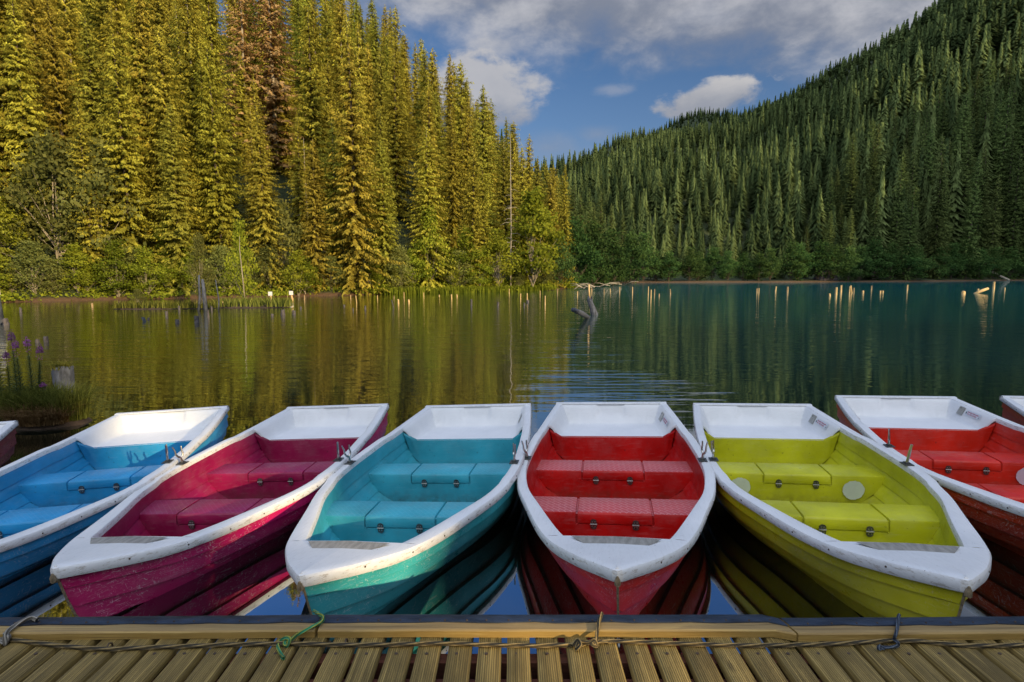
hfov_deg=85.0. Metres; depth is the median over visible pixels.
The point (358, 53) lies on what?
spruce tree
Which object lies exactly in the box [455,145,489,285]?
spruce tree
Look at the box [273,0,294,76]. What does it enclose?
spruce tree
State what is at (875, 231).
spruce tree
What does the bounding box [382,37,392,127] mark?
spruce tree
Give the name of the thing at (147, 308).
islet
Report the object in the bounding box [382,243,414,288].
bush
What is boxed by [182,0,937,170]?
sky
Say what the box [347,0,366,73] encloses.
spruce tree
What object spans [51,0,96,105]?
spruce tree
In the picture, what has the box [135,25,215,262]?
spruce tree
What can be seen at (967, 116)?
spruce tree
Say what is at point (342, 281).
shore bush
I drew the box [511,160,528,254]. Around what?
spruce tree
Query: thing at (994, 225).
spruce tree
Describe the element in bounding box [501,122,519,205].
spruce tree
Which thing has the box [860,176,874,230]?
spruce tree
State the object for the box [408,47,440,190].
spruce tree
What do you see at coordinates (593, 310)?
split stump
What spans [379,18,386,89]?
spruce tree
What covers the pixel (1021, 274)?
broadleaf tree
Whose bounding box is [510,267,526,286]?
shore bush
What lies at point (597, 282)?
broadleaf tree
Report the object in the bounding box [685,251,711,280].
broadleaf tree
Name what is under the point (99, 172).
broadleaf tree
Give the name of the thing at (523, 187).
spruce tree
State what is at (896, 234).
spruce tree
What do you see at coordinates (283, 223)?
broadleaf tree
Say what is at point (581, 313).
floating log
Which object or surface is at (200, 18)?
spruce tree
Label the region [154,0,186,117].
spruce tree
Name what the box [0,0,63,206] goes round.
spruce tree
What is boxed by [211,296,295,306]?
islet grass
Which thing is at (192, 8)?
spruce tree
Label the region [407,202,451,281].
broadleaf tree
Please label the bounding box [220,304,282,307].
islet
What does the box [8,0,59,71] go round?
spruce tree
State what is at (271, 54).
dead spruce
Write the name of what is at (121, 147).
spruce tree
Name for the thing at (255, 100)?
spruce tree
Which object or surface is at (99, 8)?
spruce tree
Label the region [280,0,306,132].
spruce tree
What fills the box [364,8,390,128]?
spruce tree
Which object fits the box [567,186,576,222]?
spruce tree
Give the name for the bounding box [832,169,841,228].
spruce tree
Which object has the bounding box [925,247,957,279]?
broadleaf tree
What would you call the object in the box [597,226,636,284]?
broadleaf tree
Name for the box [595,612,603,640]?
rope end
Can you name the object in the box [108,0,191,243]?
spruce tree
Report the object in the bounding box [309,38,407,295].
spruce tree
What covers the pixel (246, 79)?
spruce tree
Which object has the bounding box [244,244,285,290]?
shore bush
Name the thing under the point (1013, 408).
rowing boat
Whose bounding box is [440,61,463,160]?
spruce tree
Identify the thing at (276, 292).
undergrowth
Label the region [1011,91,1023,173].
spruce tree
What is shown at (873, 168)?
spruce tree
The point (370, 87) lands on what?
spruce tree
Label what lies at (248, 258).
birch tree
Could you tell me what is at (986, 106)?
spruce tree
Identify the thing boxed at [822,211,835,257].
spruce tree
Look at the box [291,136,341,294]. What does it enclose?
spruce tree
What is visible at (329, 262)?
shore bush
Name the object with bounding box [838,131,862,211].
spruce tree
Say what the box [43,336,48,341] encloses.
tree stump
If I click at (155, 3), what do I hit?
spruce tree
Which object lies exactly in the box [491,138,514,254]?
spruce tree
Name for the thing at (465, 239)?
broadleaf tree
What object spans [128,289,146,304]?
shore bush
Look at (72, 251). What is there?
shore bush
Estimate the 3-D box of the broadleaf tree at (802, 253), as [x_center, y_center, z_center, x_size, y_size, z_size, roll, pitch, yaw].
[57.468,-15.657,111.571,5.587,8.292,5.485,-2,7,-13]
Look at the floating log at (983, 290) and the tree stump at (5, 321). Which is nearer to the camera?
the tree stump at (5, 321)
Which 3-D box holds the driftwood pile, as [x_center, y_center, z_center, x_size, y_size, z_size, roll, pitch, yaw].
[11.293,-7.028,69.352,4.625,0.549,27.536,3,7,21]
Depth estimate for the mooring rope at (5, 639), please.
2.08 m
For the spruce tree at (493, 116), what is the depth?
74.90 m
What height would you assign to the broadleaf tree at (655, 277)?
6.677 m
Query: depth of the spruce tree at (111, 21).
46.10 m
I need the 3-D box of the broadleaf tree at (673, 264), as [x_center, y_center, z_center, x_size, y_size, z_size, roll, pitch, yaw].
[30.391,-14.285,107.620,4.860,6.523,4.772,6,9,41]
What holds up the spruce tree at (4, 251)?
on the hillsides
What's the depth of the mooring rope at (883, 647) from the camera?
2.05 m
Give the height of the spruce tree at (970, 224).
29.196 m
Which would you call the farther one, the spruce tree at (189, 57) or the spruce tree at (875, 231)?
the spruce tree at (875, 231)
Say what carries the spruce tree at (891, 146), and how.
on the hillsides
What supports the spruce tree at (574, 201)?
on the hillsides
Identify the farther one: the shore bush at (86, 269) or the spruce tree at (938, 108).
the spruce tree at (938, 108)
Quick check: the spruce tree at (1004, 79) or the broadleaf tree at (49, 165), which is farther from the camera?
the spruce tree at (1004, 79)
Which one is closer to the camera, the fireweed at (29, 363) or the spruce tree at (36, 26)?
the fireweed at (29, 363)
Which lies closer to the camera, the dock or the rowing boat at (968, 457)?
the dock
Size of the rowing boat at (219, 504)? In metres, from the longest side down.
3.461 x 1.434 x 0.842 m
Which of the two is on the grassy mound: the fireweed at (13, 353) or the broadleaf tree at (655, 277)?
the fireweed at (13, 353)
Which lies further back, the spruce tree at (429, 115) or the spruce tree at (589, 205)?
the spruce tree at (589, 205)
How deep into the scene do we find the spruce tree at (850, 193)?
131.97 m
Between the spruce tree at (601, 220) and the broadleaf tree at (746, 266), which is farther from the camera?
the broadleaf tree at (746, 266)
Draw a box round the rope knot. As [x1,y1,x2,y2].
[571,638,607,650]
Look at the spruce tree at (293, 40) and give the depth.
68.37 m
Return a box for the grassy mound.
[5,417,92,429]
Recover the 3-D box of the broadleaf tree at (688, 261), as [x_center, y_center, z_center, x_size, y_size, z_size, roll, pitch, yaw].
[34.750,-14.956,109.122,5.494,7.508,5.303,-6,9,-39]
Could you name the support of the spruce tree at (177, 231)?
on the hillsides
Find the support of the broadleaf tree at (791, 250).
on the hillsides
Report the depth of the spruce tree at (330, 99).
54.54 m
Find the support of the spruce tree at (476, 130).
on the hillsides
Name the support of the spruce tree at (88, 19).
on the hillsides
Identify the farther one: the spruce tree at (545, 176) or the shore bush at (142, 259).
the spruce tree at (545, 176)
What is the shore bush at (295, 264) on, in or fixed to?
on the hillsides
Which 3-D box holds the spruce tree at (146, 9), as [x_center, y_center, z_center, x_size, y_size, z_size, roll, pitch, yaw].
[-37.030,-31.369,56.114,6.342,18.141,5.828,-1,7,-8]
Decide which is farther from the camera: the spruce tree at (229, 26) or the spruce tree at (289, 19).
the spruce tree at (289, 19)
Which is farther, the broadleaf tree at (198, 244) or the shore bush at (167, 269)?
the shore bush at (167, 269)
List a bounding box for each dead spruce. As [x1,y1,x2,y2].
[218,0,287,163]
[237,0,306,173]
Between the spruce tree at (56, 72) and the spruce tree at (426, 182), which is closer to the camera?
the spruce tree at (56, 72)
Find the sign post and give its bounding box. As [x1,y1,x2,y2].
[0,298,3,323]
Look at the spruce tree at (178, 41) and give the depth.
47.85 m
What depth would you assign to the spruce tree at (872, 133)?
145.61 m
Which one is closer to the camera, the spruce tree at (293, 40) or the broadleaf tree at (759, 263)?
the spruce tree at (293, 40)
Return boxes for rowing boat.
[0,406,229,580]
[0,420,18,465]
[49,403,388,616]
[285,403,531,642]
[516,402,715,647]
[693,403,991,616]
[834,395,1023,556]
[999,395,1023,425]
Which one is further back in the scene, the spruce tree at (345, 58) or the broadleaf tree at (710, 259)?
the broadleaf tree at (710, 259)
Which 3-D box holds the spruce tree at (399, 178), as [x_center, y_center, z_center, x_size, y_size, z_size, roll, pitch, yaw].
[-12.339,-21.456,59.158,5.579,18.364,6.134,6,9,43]
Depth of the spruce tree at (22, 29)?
51.55 m
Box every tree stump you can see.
[2,318,9,325]
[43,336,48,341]
[44,360,74,391]
[194,316,198,322]
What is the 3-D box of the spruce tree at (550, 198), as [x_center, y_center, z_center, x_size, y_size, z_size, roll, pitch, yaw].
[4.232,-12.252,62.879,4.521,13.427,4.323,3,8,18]
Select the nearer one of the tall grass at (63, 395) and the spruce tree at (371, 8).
the tall grass at (63, 395)
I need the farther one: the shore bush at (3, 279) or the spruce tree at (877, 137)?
the spruce tree at (877, 137)
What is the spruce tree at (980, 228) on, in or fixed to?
on the hillsides
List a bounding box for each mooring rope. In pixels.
[0,616,38,645]
[276,609,324,660]
[877,613,900,650]
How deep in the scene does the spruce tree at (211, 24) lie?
64.51 m
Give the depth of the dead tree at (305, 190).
47.14 m
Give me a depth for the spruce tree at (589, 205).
86.47 m
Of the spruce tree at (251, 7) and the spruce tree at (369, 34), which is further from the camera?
the spruce tree at (369, 34)
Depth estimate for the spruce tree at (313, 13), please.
58.22 m
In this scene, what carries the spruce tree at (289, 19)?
on the hillsides
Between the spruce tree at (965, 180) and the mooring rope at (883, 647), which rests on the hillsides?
the spruce tree at (965, 180)
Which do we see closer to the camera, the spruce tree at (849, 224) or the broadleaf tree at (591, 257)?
the broadleaf tree at (591, 257)
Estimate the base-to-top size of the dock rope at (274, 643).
0.017 m
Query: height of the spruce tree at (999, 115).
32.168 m
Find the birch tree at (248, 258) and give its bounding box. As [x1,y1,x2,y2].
[223,216,259,299]
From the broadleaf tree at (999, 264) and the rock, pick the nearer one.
the rock
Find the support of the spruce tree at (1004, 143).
on the hillsides
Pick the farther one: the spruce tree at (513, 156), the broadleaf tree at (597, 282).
the broadleaf tree at (597, 282)
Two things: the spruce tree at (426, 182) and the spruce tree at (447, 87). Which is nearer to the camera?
the spruce tree at (426, 182)
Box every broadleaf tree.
[0,127,117,262]
[0,196,30,258]
[45,132,153,265]
[149,212,193,256]
[182,232,215,301]
[249,195,307,278]
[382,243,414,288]
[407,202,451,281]
[446,225,489,285]
[478,227,520,286]
[498,185,566,284]
[545,234,578,287]
[558,216,603,287]
[571,218,615,286]
[573,255,599,286]
[596,263,612,285]
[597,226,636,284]
[618,229,649,282]
[628,230,662,280]
[640,249,671,280]
[657,250,681,280]
[676,245,704,280]
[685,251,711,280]
[700,246,725,279]
[720,251,742,280]
[730,251,755,280]
[749,251,771,280]
[763,247,786,278]
[776,239,809,279]
[786,242,815,280]
[803,239,838,278]
[813,243,856,280]
[836,245,864,280]
[848,244,875,280]
[856,236,899,279]
[878,240,904,280]
[892,245,926,279]
[897,245,937,279]
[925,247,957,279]
[944,242,968,278]
[947,236,992,278]
[971,247,996,279]
[986,245,1012,277]
[995,246,1023,278]
[1017,246,1023,277]
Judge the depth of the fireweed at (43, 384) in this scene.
6.75 m
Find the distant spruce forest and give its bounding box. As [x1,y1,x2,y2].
[499,0,1023,280]
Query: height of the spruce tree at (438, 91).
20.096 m
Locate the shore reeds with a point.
(420, 290)
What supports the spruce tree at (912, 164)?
on the hillsides
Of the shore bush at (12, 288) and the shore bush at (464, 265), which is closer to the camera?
the shore bush at (12, 288)
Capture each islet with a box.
[116,307,177,308]
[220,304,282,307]
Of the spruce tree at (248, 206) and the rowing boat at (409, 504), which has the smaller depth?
the rowing boat at (409, 504)
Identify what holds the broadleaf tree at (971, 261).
on the hillsides
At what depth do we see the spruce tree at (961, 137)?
149.71 m
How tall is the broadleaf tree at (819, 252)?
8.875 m
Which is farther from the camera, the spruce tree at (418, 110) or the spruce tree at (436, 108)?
the spruce tree at (418, 110)
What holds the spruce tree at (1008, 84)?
on the hillsides
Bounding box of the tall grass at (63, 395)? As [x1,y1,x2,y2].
[0,377,101,421]
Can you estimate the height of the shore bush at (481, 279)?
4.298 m
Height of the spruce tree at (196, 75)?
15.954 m
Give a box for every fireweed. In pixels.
[0,354,6,390]
[2,350,13,391]
[7,329,22,398]
[12,340,27,394]
[23,336,36,389]
[33,344,45,393]
[39,382,46,396]
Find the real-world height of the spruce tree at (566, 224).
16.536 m
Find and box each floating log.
[571,308,589,318]
[975,287,988,292]
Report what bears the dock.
on the lake
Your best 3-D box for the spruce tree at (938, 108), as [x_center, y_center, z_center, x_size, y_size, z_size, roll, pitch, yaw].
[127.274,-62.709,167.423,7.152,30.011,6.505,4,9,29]
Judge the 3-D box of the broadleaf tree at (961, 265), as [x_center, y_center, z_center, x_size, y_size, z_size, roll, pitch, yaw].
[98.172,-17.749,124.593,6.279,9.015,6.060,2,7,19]
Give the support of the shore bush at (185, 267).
on the hillsides
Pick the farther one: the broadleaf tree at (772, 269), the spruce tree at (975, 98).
the spruce tree at (975, 98)
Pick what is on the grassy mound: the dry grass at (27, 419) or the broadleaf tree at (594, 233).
the dry grass at (27, 419)
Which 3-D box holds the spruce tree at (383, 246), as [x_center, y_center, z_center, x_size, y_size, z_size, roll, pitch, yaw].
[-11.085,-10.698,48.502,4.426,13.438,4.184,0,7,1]
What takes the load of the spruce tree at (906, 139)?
on the hillsides
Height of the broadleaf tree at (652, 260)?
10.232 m
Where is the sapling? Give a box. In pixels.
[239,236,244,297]
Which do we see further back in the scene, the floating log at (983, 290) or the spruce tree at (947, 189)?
the spruce tree at (947, 189)
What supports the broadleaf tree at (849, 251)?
on the hillsides
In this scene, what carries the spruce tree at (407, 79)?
on the hillsides
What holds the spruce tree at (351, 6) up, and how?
on the hillsides
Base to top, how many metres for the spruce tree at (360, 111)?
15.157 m
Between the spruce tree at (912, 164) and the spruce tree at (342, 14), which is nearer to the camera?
the spruce tree at (342, 14)
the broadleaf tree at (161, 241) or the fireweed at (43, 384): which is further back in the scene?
the broadleaf tree at (161, 241)
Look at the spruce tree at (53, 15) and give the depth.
59.40 m
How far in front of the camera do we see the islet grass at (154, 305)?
27.90 m
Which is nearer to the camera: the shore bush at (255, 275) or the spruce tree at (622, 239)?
the shore bush at (255, 275)
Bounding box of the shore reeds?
[380,285,546,294]
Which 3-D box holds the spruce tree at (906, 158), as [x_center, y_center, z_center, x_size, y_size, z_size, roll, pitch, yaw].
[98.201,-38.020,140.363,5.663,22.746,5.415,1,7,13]
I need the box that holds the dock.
[0,614,1023,681]
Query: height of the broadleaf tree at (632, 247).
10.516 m
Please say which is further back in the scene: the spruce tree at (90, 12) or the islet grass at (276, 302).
the spruce tree at (90, 12)
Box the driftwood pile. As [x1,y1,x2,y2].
[571,281,638,289]
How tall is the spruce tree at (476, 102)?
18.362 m
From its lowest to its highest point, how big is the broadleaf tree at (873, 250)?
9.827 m
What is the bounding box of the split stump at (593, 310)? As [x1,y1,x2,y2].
[587,285,597,314]
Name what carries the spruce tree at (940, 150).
on the hillsides
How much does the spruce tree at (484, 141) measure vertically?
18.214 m
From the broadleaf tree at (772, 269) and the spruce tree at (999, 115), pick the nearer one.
the broadleaf tree at (772, 269)
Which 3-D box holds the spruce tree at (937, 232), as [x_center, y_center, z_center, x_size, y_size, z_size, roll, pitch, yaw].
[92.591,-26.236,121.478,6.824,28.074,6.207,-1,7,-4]
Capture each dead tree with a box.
[197,275,219,310]
[295,139,320,245]
[500,135,524,286]
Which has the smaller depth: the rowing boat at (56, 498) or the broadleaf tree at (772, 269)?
the rowing boat at (56, 498)
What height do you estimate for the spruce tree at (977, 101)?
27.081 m
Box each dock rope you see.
[9,637,574,651]
[582,638,1023,647]
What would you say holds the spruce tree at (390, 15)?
on the hillsides
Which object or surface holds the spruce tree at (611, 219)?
on the hillsides
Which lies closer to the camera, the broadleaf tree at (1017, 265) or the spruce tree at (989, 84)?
the broadleaf tree at (1017, 265)
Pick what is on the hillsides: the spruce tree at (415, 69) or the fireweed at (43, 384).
the spruce tree at (415, 69)
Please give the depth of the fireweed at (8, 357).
6.72 m
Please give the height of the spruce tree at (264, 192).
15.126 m
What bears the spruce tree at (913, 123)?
on the hillsides
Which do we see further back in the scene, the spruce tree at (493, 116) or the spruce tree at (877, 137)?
the spruce tree at (877, 137)
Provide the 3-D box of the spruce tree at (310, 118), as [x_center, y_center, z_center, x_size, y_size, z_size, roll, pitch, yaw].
[-17.401,-18.546,48.825,6.264,20.614,5.697,-3,8,-24]
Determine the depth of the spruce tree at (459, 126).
69.20 m
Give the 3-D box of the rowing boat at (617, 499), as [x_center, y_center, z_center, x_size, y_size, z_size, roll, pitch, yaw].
[0.762,1.177,4.191,1.434,0.842,3.461,-1,7,10]
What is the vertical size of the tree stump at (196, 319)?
0.520 m
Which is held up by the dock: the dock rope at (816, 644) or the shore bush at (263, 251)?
the dock rope at (816, 644)
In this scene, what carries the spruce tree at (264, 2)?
on the hillsides
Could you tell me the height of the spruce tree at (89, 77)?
17.981 m
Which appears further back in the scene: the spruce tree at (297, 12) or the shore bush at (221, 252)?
the spruce tree at (297, 12)
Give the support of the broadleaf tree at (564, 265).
on the hillsides
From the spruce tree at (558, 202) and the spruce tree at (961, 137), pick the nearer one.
the spruce tree at (558, 202)
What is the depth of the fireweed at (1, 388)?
6.70 m
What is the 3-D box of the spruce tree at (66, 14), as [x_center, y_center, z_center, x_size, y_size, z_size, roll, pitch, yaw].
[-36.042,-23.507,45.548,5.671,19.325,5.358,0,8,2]
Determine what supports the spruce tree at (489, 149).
on the hillsides
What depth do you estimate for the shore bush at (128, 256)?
38.47 m
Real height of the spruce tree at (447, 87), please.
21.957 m
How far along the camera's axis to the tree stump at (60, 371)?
7.97 m
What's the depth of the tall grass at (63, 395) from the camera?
6.61 m
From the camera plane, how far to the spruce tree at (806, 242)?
116.80 m
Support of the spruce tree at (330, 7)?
on the hillsides
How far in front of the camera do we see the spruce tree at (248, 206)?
45.30 m
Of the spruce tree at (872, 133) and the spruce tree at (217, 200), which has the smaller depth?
the spruce tree at (217, 200)
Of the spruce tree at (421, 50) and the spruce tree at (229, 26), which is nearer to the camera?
the spruce tree at (229, 26)
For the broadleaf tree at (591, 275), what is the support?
on the hillsides
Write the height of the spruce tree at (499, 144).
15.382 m
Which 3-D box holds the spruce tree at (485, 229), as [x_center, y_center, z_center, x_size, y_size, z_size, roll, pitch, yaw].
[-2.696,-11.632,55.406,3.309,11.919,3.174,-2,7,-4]
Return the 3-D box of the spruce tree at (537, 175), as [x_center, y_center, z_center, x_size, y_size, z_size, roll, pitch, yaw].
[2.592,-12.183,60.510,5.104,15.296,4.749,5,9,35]
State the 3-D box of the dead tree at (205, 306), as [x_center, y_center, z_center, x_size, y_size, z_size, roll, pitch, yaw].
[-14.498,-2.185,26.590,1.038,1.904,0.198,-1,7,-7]
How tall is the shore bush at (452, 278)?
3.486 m
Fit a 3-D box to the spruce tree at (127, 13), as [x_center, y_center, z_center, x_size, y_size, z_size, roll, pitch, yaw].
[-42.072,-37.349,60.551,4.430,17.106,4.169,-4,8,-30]
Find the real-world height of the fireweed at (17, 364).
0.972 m
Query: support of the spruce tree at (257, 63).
on the hillsides
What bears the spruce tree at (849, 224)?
on the hillsides
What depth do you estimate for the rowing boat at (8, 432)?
5.27 m
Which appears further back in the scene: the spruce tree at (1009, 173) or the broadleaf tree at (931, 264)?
the spruce tree at (1009, 173)
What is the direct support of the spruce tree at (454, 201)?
on the hillsides
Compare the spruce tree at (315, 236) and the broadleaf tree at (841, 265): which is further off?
the broadleaf tree at (841, 265)
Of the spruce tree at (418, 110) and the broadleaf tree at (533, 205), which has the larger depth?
the spruce tree at (418, 110)
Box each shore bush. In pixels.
[0,238,64,293]
[0,254,16,288]
[0,261,29,292]
[27,257,71,293]
[55,242,99,292]
[70,260,106,292]
[88,238,141,296]
[103,245,151,290]
[122,245,170,294]
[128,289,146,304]
[151,258,179,290]
[166,259,189,290]
[175,245,220,289]
[198,243,245,293]
[214,262,239,290]
[234,254,277,289]
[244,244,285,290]
[276,247,318,295]
[286,255,322,293]
[315,255,345,288]
[326,263,349,286]
[362,262,382,286]
[372,265,385,286]
[396,248,427,286]
[438,256,466,287]
[440,248,476,287]
[468,248,494,286]
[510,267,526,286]
[524,257,556,283]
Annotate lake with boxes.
[0,280,1023,653]
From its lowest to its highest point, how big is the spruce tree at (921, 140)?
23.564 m
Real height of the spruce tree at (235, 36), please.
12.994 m
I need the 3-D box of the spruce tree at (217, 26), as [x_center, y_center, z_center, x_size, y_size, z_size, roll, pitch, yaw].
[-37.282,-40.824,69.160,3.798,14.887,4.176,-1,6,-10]
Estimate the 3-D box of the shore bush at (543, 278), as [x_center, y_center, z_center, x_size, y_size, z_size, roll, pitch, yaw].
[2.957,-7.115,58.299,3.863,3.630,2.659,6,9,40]
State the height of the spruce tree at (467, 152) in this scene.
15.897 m
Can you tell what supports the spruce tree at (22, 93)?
on the hillsides
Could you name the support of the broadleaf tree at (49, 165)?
on the hillsides
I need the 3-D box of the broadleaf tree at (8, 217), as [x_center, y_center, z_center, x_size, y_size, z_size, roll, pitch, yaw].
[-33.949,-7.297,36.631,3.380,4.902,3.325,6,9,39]
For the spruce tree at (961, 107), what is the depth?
154.57 m
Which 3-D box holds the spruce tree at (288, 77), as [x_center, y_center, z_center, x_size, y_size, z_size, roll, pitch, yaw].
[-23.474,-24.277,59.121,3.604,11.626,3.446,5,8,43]
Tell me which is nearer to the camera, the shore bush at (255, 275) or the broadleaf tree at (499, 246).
the shore bush at (255, 275)
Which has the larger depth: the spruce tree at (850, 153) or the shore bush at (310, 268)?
the spruce tree at (850, 153)
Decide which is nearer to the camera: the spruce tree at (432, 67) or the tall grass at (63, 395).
the tall grass at (63, 395)
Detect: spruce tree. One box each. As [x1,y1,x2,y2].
[0,0,42,80]
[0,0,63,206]
[0,0,65,241]
[0,108,22,221]
[0,162,25,293]
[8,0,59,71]
[13,0,66,158]
[29,0,83,199]
[34,0,104,151]
[42,0,63,49]
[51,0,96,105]
[54,11,148,245]
[62,96,113,292]
[75,0,99,53]
[76,0,126,74]
[78,0,132,102]
[88,29,174,282]
[94,0,136,132]
[97,1,135,181]
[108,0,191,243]
[117,2,177,231]
[118,0,134,43]
[123,0,155,95]
[134,0,194,120]
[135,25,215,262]
[146,100,208,295]
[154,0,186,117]
[161,0,236,228]
[165,0,197,191]
[174,0,227,121]
[181,43,239,239]
[183,0,247,212]
[183,37,251,260]
[185,0,224,57]
[195,0,225,83]
[201,0,225,67]
[217,0,259,96]
[218,0,250,48]
[223,15,259,122]
[226,34,258,137]
[228,49,253,175]
[234,107,268,245]
[237,74,286,215]
[238,107,294,292]
[242,0,261,84]
[249,0,296,101]
[252,0,283,113]
[270,64,302,180]
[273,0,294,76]
[277,56,304,158]
[278,4,343,241]
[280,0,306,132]
[281,0,304,104]
[284,0,294,69]
[284,112,312,254]
[288,0,325,148]
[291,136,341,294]
[294,0,339,170]
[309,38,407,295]
[316,0,338,145]
[316,0,345,91]
[316,60,342,201]
[316,114,351,265]
[321,14,386,252]
[322,0,375,167]
[329,0,351,36]
[330,0,352,100]
[331,1,354,51]
[345,0,358,43]
[345,21,377,204]
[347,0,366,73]
[352,4,372,85]
[354,76,376,222]
[359,106,407,265]
[362,43,386,169]
[364,0,385,95]
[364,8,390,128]
[365,16,383,95]
[367,138,409,287]
[372,45,402,174]
[375,47,418,220]
[379,7,392,106]
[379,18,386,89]
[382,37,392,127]
[383,6,412,152]
[386,33,415,173]
[387,7,397,52]
[399,35,420,157]
[400,61,417,142]
[402,123,455,291]
[404,83,456,261]
[407,45,420,159]
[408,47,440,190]
[409,79,446,238]
[410,39,429,135]
[411,60,424,162]
[412,48,450,204]
[431,88,458,222]
[434,68,444,135]
[438,105,467,254]
[440,55,460,199]
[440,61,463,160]
[444,60,477,216]
[453,93,460,169]
[455,95,480,229]
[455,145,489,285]
[458,80,476,158]
[459,84,507,245]
[469,99,479,138]
[471,99,502,232]
[471,108,480,177]
[476,165,499,280]
[479,99,502,235]
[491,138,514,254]
[494,133,501,214]
[497,118,516,230]
[497,120,521,248]
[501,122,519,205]
[504,148,545,284]
[509,134,536,249]
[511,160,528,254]
[528,156,558,286]
[539,161,555,201]
[543,171,566,287]
[548,165,560,228]
[554,172,575,262]
[556,164,576,284]
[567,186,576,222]
[568,183,579,266]
[573,193,589,282]
[582,187,596,237]
[586,203,597,284]
[595,190,606,260]
[607,202,622,278]
[618,215,627,279]
[802,226,810,277]
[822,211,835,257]
[823,177,838,229]
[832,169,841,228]
[835,204,847,260]
[835,210,857,280]
[837,159,861,243]
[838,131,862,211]
[858,138,879,221]
[859,123,887,205]
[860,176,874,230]
[861,119,875,169]
[861,195,882,279]
[885,133,898,175]
[885,150,909,276]
[890,110,900,158]
[895,187,920,279]
[900,125,910,167]
[902,144,910,192]
[903,144,923,222]
[907,94,922,147]
[916,124,926,163]
[920,109,932,158]
[921,135,950,251]
[922,154,951,279]
[924,123,939,192]
[924,163,952,278]
[930,80,947,143]
[936,100,951,151]
[951,90,974,165]
[952,101,966,157]
[953,90,974,159]
[955,153,987,278]
[960,140,981,247]
[961,156,995,278]
[966,69,982,141]
[967,89,995,177]
[967,142,993,238]
[970,72,982,129]
[975,57,996,133]
[977,95,992,132]
[983,174,1005,278]
[988,85,1018,220]
[990,87,1010,188]
[996,135,1022,259]
[998,66,1008,106]
[998,148,1023,279]
[999,60,1014,115]
[1000,82,1019,165]
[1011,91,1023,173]
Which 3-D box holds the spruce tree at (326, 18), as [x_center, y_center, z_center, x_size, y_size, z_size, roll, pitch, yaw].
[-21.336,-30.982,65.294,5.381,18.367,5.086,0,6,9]
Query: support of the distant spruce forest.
on the hillsides
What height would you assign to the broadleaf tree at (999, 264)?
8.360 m
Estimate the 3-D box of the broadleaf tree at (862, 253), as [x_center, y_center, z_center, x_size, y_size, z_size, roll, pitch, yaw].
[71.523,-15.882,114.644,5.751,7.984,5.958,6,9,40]
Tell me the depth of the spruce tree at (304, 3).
60.95 m
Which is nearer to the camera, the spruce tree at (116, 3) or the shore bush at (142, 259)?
the shore bush at (142, 259)
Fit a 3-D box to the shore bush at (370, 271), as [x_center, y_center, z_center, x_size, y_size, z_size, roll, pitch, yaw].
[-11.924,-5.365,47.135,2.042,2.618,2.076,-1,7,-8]
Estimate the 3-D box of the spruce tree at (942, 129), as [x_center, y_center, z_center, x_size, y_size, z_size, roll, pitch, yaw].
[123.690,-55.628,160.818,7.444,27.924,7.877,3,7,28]
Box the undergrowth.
[0,269,582,301]
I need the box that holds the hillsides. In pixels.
[1,15,1023,301]
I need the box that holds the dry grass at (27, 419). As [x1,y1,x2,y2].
[0,398,93,426]
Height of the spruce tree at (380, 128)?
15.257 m
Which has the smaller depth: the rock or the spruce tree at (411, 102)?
the spruce tree at (411, 102)
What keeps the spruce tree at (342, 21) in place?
on the hillsides
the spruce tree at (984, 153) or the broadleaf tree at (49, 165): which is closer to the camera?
the broadleaf tree at (49, 165)
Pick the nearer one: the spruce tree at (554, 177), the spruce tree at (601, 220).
the spruce tree at (554, 177)
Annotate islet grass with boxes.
[111,299,219,307]
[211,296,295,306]
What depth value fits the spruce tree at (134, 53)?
42.47 m
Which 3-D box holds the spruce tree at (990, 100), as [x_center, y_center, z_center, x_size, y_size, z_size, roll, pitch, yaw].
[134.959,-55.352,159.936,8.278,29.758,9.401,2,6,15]
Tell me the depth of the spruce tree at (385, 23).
94.92 m
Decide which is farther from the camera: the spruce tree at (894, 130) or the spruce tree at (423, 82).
the spruce tree at (894, 130)
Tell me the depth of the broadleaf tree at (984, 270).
127.44 m
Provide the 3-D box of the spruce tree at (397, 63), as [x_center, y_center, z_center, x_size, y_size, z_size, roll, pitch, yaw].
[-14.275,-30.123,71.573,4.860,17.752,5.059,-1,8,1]
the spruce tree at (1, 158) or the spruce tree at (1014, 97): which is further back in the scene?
the spruce tree at (1014, 97)
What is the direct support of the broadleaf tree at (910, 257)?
on the hillsides
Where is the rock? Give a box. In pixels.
[813,270,837,280]
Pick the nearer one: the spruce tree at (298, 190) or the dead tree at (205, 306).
the dead tree at (205, 306)
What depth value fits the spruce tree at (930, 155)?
139.20 m
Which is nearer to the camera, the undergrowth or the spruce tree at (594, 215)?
the undergrowth
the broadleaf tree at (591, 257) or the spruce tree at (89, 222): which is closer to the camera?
the spruce tree at (89, 222)
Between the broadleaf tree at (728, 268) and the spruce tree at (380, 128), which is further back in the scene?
the broadleaf tree at (728, 268)
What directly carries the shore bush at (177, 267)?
on the hillsides
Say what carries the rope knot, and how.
on the dock
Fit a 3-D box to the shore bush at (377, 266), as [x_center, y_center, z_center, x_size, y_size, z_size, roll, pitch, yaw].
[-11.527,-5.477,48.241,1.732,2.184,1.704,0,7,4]
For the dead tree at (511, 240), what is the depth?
54.72 m

